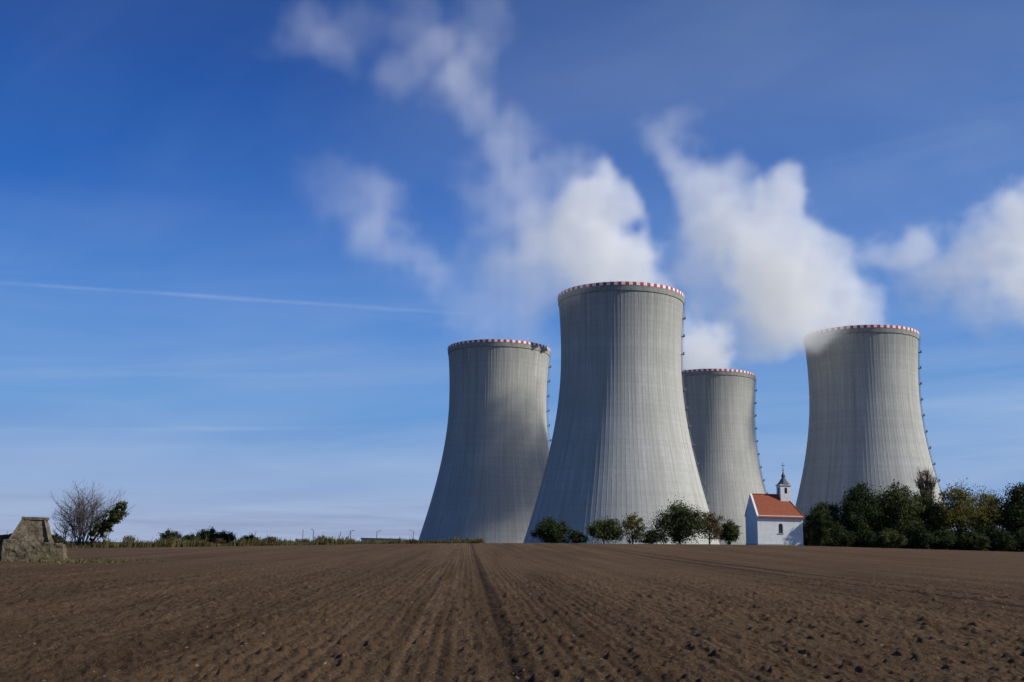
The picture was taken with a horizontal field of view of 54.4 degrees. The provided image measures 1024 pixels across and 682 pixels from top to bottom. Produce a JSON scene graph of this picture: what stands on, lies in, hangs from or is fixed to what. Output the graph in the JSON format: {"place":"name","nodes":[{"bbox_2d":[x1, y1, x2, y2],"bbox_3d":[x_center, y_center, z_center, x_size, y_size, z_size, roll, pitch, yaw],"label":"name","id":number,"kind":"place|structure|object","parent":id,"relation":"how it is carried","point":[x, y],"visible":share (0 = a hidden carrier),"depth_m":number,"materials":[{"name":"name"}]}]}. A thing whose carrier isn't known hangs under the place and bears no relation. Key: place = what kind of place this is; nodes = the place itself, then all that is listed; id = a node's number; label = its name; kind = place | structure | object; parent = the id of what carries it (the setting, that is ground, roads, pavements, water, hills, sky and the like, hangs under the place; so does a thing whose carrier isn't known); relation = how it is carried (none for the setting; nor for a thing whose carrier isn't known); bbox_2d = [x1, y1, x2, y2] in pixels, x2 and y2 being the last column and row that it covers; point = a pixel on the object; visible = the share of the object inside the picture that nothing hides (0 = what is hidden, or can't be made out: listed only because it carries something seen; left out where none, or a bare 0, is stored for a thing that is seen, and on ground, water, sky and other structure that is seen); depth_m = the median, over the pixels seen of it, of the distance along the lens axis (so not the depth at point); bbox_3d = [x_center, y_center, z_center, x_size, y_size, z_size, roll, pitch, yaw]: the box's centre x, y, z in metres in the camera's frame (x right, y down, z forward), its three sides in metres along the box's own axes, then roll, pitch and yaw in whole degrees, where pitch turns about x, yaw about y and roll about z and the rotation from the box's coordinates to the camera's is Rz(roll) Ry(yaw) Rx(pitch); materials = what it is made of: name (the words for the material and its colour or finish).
{"place":"outdoors","nodes":[
{"label":"outdoors","id":0,"kind":"place"},
{"bbox_2d":[361,538,399,540],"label":"site building","id":1,"kind":"structure","parent":0,"point":[364,539],"depth_m":542.86,"materials":[{"name":"metal"}]},
{"bbox_2d":[0,541,1023,681],"bbox_3d":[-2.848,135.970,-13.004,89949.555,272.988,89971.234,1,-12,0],"label":"ground","id":2,"kind":"structure","parent":0,"point":[504,612],"depth_m":22.34,"materials":[{"name":"soil"}]},
{"bbox_2d":[0,517,99,561],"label":"ruined concrete bunker","id":3,"kind":"object","parent":2,"relation":"on","point":[28,538],"visible":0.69,"depth_m":53.20},
{"bbox_2d":[51,534,63,542],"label":"tree","id":4,"kind":"object","parent":2,"relation":"on","point":[54,536],"visible":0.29,"depth_m":634.54,"materials":[{"name":"green plant"}]},
{"bbox_2d":[54,536,69,545],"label":"weed clump","id":5,"kind":"object","parent":2,"relation":"on","point":[57,540],"visible":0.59,"depth_m":124.37,"materials":[{"name":"green plant"}]},
{"bbox_2d":[53,511,90,544],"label":"bare shrub","id":6,"kind":"object","parent":2,"relation":"on","point":[71,533],"visible":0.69,"depth_m":125.15,"materials":[{"name":"brown plant"}]},
{"bbox_2d":[49,478,137,544],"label":"bare shrub","id":7,"kind":"object","parent":2,"relation":"on","point":[77,515],"visible":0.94,"depth_m":125.30,"materials":[{"name":"brown plant"}]},
{"bbox_2d":[88,500,128,545],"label":"windswept tree","id":8,"kind":"object","parent":2,"relation":"on","point":[114,518],"visible":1,"depth_m":124.36,"materials":[{"name":"green plant"}]},
{"bbox_2d":[122,535,137,541],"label":"weed clump","id":9,"kind":"object","parent":2,"relation":"on","point":[127,538],"visible":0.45,"depth_m":129.19,"materials":[{"name":"green plant"}]},
{"bbox_2d":[156,528,181,542],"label":"tree","id":10,"kind":"object","parent":2,"relation":"on","point":[168,534],"visible":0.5,"depth_m":586.72,"materials":[{"name":"green plant"}]},
{"bbox_2d":[180,533,196,540],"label":"tree","id":11,"kind":"object","parent":2,"relation":"on","point":[187,537],"visible":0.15,"depth_m":589.88,"materials":[{"name":"green plant"}]},
{"bbox_2d":[189,526,224,543],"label":"tree","id":12,"kind":"object","parent":2,"relation":"on","point":[213,535],"visible":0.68,"depth_m":585.32,"materials":[{"name":"green plant"}]},
{"bbox_2d":[214,538,225,544],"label":"weed clump","id":13,"kind":"object","parent":2,"relation":"on","point":[219,541],"visible":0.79,"depth_m":137.80,"materials":[{"name":"brown plant"}]},
{"bbox_2d":[220,530,241,543],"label":"tree","id":14,"kind":"object","parent":2,"relation":"on","point":[230,536],"visible":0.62,"depth_m":592.03,"materials":[{"name":"green plant"}]},
{"bbox_2d":[0,530,484,563],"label":"grass verge","id":15,"kind":"object","parent":2,"relation":"on","point":[171,542],"depth_m":135.87,"materials":[{"name":"green plant"}]},
{"bbox_2d":[241,533,259,540],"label":"tree","id":16,"kind":"object","parent":2,"relation":"on","point":[250,536],"visible":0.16,"depth_m":606.46,"materials":[{"name":"green plant"}]},
{"bbox_2d":[265,536,276,542],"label":"weed clump","id":17,"kind":"object","parent":2,"relation":"on","point":[272,538],"visible":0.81,"depth_m":143.72,"materials":[{"name":"green plant"}]},
{"bbox_2d":[418,337,550,542],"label":"cooling tower","id":18,"kind":"structure","parent":2,"relation":"on","point":[492,465],"depth_m":553.60,"materials":[{"name":"concrete"}]},
{"bbox_2d":[530,516,582,542],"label":"round bush","id":19,"kind":"object","parent":2,"relation":"on","point":[549,530],"visible":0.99,"depth_m":180.42,"materials":[{"name":"green plant"}]},
{"bbox_2d":[568,530,588,542],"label":"round bush","id":20,"kind":"object","parent":2,"relation":"on","point":[576,537],"visible":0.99,"depth_m":179.88,"materials":[{"name":"green plant"}]},
{"bbox_2d":[584,515,627,543],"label":"round bush","id":21,"kind":"object","parent":2,"relation":"on","point":[607,530],"visible":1,"depth_m":180.56,"materials":[{"name":"green plant"}]},
{"bbox_2d":[523,281,721,543],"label":"cooling tower","id":22,"kind":"structure","parent":2,"relation":"on","point":[621,444],"depth_m":445.04,"materials":[{"name":"concrete"}]},
{"bbox_2d":[618,512,646,543],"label":"deciduous tree","id":23,"kind":"object","parent":2,"relation":"on","point":[630,523],"visible":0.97,"depth_m":182.24,"materials":[{"name":"green plant"}]},
{"bbox_2d":[631,527,669,543],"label":"round bush","id":24,"kind":"object","parent":2,"relation":"on","point":[651,536],"visible":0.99,"depth_m":179.55,"materials":[{"name":"green plant"}]},
{"bbox_2d":[646,495,713,543],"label":"deciduous tree","id":25,"kind":"object","parent":2,"relation":"on","point":[685,520],"visible":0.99,"depth_m":180.45,"materials":[{"name":"green plant"}]},
{"bbox_2d":[696,508,724,543],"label":"deciduous tree","id":26,"kind":"object","parent":2,"relation":"on","point":[714,524],"visible":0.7,"depth_m":182.78,"materials":[{"name":"brown plant"}]},
{"bbox_2d":[681,369,767,544],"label":"cooling tower","id":27,"kind":"structure","parent":2,"relation":"on","point":[720,403],"depth_m":651.20,"materials":[{"name":"concrete"}]},
{"bbox_2d":[718,516,741,544],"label":"round bush","id":28,"kind":"object","parent":2,"relation":"on","point":[729,533],"visible":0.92,"depth_m":185.76,"materials":[{"name":"green plant"}]},
{"bbox_2d":[744,465,804,545],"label":"white chapel","id":29,"kind":"structure","parent":2,"relation":"on","point":[775,519],"depth_m":170.28,"materials":[{"name":"paint"}]},
{"bbox_2d":[803,531,811,545],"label":"hedge bush","id":30,"kind":"object","parent":2,"relation":"on","point":[805,541],"visible":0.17,"depth_m":183.49,"materials":[{"name":"green plant"}]},
{"bbox_2d":[805,505,835,545],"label":"tree","id":31,"kind":"object","parent":2,"relation":"on","point":[820,523],"visible":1,"depth_m":169.74,"materials":[{"name":"green plant"}]},
{"bbox_2d":[804,529,842,546],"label":"hedge bush","id":32,"kind":"object","parent":2,"relation":"on","point":[814,542],"visible":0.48,"depth_m":171.21,"materials":[{"name":"green plant"}]},
{"bbox_2d":[803,501,847,536],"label":"deciduous tree","id":33,"kind":"object","parent":2,"relation":"on","point":[832,512],"visible":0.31,"depth_m":179.40,"materials":[{"name":"green plant"}]},
{"bbox_2d":[826,520,857,546],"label":"hedge bush","id":34,"kind":"object","parent":2,"relation":"on","point":[847,538],"visible":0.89,"depth_m":171.81,"materials":[{"name":"green plant"}]},
{"bbox_2d":[836,479,890,547],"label":"deciduous tree","id":35,"kind":"object","parent":2,"relation":"on","point":[858,504],"visible":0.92,"depth_m":176.63,"materials":[{"name":"green plant"}]},
{"bbox_2d":[847,525,881,547],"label":"hedge bush","id":36,"kind":"object","parent":2,"relation":"on","point":[868,538],"visible":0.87,"depth_m":172.86,"materials":[{"name":"green plant"}]},
{"bbox_2d":[795,325,956,545],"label":"cooling tower","id":37,"kind":"structure","parent":2,"relation":"on","point":[865,418],"depth_m":521.75,"materials":[{"name":"concrete"}]},
{"bbox_2d":[877,528,911,547],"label":"hedge bush","id":38,"kind":"object","parent":2,"relation":"on","point":[892,539],"visible":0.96,"depth_m":170.90,"materials":[{"name":"green plant"}]},
{"bbox_2d":[874,479,932,548],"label":"deciduous tree","id":39,"kind":"object","parent":2,"relation":"on","point":[902,516],"visible":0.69,"depth_m":177.34,"materials":[{"name":"green plant"}]},
{"bbox_2d":[899,522,938,548],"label":"hedge bush","id":40,"kind":"object","parent":2,"relation":"on","point":[919,536],"visible":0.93,"depth_m":171.85,"materials":[{"name":"green plant"}]},
{"bbox_2d":[912,466,938,498],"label":"slender tree","id":41,"kind":"object","parent":2,"relation":"on","point":[930,486],"visible":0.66,"depth_m":188.17,"materials":[{"name":"green plant"}]},
{"bbox_2d":[909,488,950,548],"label":"deciduous tree","id":42,"kind":"object","parent":2,"relation":"on","point":[933,523],"visible":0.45,"depth_m":179.05,"materials":[{"name":"green plant"}]},
{"bbox_2d":[929,526,961,549],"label":"hedge bush","id":43,"kind":"object","parent":2,"relation":"on","point":[947,540],"visible":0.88,"depth_m":173.18,"materials":[{"name":"green plant"}]},
{"bbox_2d":[928,477,994,549],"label":"deciduous tree","id":44,"kind":"object","parent":2,"relation":"on","point":[963,516],"visible":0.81,"depth_m":177.22,"materials":[{"name":"green plant"}]},
{"bbox_2d":[956,528,991,550],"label":"hedge bush","id":45,"kind":"object","parent":2,"relation":"on","point":[973,541],"visible":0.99,"depth_m":171.03,"materials":[{"name":"green plant"}]},
{"bbox_2d":[969,485,1011,550],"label":"deciduous tree","id":46,"kind":"object","parent":2,"relation":"on","point":[992,509],"visible":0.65,"depth_m":178.16,"materials":[{"name":"green plant"}]},
{"bbox_2d":[977,523,1021,551],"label":"hedge bush","id":47,"kind":"object","parent":2,"relation":"on","point":[999,540],"visible":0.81,"depth_m":172.21,"materials":[{"name":"green plant"}]},
{"bbox_2d":[995,482,1023,536],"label":"deciduous tree","id":48,"kind":"object","parent":2,"relation":"on","point":[1015,506],"visible":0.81,"depth_m":177.06,"materials":[{"name":"green plant"}]},
{"bbox_2d":[1011,526,1023,551],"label":"hedge bush","id":49,"kind":"object","parent":2,"relation":"on","point":[1019,537],"visible":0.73,"depth_m":172.67,"materials":[{"name":"green plant"}]},
{"bbox_2d":[0,0,1023,542],"label":"sky","id":50,"kind":"structure","parent":0,"point":[245,245],"materials":[{"name":"blue"}]}
]}

